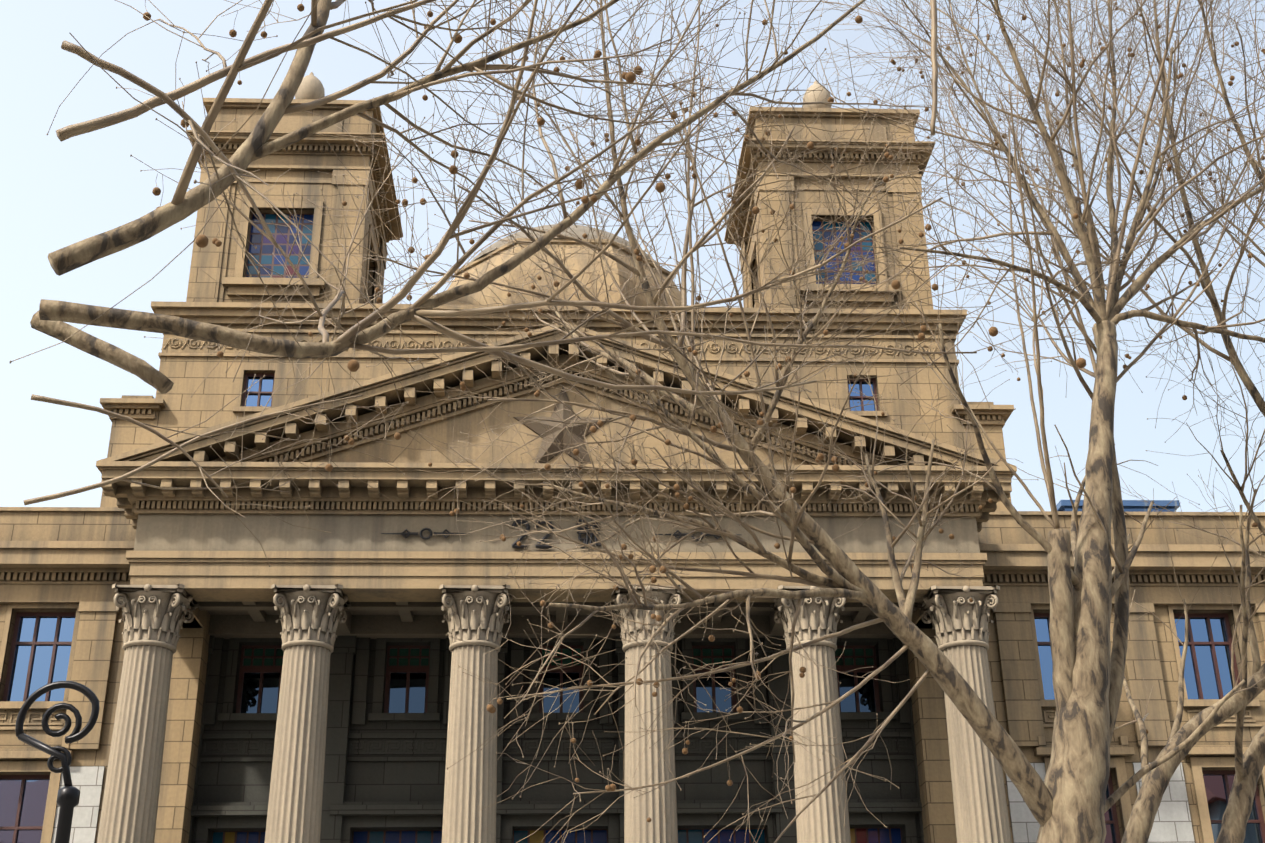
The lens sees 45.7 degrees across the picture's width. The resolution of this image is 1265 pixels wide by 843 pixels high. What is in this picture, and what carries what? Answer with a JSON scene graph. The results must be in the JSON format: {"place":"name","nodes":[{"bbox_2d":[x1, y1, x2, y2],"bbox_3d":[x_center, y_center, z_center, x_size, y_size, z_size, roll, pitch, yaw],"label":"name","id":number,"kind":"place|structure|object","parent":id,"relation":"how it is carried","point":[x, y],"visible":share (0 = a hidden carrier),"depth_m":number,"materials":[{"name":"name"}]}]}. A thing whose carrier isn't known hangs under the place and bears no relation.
{"place":"outdoors","nodes":[
{"label":"outdoors","id":0,"kind":"place"},
{"bbox_2d":[182,602,932,638],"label":"portico ceiling","id":1,"kind":"structure","parent":0,"point":[370,620],"depth_m":31.08,"materials":[{"name":"brown stone"}]},
{"bbox_2d":[0,108,1264,842],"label":"facade wall","id":2,"kind":"structure","parent":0,"point":[1018,708],"depth_m":34.14,"materials":[{"name":"beige stone"}]},
{"bbox_2d":[0,0,1264,511],"label":"sky","id":3,"kind":"structure","parent":0,"point":[55,194],"materials":[{"name":"blue"}]},
{"bbox_2d":[9,0,1264,842],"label":"tree","id":4,"kind":"object","parent":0,"point":[639,120],"depth_m":8.84,"materials":[{"name":"brown plant"}]},
{"bbox_2d":[143,2,1264,821],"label":"seed balls","id":5,"kind":"object","parent":4,"relation":"hanging from","point":[453,170],"visible":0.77,"depth_m":8.12,"materials":[{"name":"brown plant"}]},
{"label":"ground","id":6,"kind":"structure","parent":0,"visible":0},
{"bbox_3d":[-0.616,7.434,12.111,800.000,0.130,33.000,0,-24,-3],"label":"pavements","id":7,"kind":"structure","parent":6,"relation":"on","visible":0},
{"bbox_2d":[15,681,99,842],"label":"iron lamp posts","id":8,"kind":"object","parent":7,"relation":"on","point":[68,798],"visible":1,"depth_m":7.70,"materials":[{"name":"black metal"}]},
{"bbox_2d":[51,763,1194,842],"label":"wall","id":9,"kind":"structure","parent":7,"relation":"on","point":[1172,823],"depth_m":29.83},
{"bbox_2d":[0,98,1264,842],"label":"cornices","id":10,"kind":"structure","parent":7,"relation":"on","point":[80,576],"depth_m":29.71,"materials":[{"name":"beige stone"}]},
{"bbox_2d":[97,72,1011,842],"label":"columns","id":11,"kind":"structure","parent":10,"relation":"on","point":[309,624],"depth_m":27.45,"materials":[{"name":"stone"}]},
{"bbox_2d":[112,584,999,611],"bbox_3d":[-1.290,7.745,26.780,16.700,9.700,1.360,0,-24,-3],"label":"column capitals","id":12,"kind":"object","parent":11,"relation":"on","point":[497,589],"visible":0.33,"depth_m":28.18,"materials":[{"name":"stone"}]},
{"bbox_2d":[188,636,923,842],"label":"recessed portico wall","id":13,"kind":"structure","parent":10,"relation":"attached to","point":[383,770],"depth_m":30.48,"materials":[{"name":"grey stone"}]},
{"bbox_2d":[211,213,901,842],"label":"stained glass","id":14,"kind":"object","parent":10,"relation":"attached to","point":[263,251],"visible":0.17,"depth_m":36.25,"materials":[{"name":"blue glass"}]},
{"bbox_2d":[134,514,979,552],"bbox_3d":[-1.412,2.773,30.182,16.160,0.770,2.910,0,-24,-3],"label":"frieze","id":15,"kind":"object","parent":10,"relation":"attached to","point":[193,532],"visible":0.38,"depth_m":28.79,"materials":[{"name":"stone"}]},
{"bbox_2d":[381,519,741,548],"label":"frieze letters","id":16,"kind":"object","parent":15,"relation":"attached to","point":[546,536],"visible":0.69,"depth_m":28.76,"materials":[{"name":"black metal"}]},
{"bbox_2d":[513,385,612,463],"bbox_3d":[-1.372,0.087,29.700,2.018,1.919,0.210,0,-24,-3],"label":"star","id":17,"kind":"object","parent":10,"relation":"attached to","point":[538,428],"visible":0.68,"depth_m":29.64,"materials":[{"name":"stone"}]},
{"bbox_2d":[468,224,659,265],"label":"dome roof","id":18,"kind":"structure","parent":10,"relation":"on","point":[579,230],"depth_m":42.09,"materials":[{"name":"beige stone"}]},
{"bbox_2d":[0,373,1264,842],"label":"window frames","id":19,"kind":"structure","parent":10,"relation":"attached to","point":[408,669],"depth_m":31.35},
{"bbox_2d":[241,673,875,712],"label":"windows","id":20,"kind":"structure","parent":19,"relation":"in","point":[397,695],"depth_m":31.32,"materials":[{"name":"glass"}]},
{"bbox_2d":[243,649,873,665],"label":"lintel","id":21,"kind":"structure","parent":19,"relation":"attached to","point":[425,652],"depth_m":31.63,"materials":[{"name":"black"}]},
{"bbox_2d":[0,377,1262,842],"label":"window glass","id":22,"kind":"object","parent":19,"relation":"in","point":[32,813],"visible":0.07,"depth_m":30.76,"materials":[{"name":"blue glass"}]},
{"bbox_2d":[1056,500,1179,511],"bbox_3d":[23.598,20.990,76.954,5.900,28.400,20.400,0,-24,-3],"label":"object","id":23,"kind":"structure","parent":10,"relation":"on","point":[1128,505],"depth_m":73.56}
]}

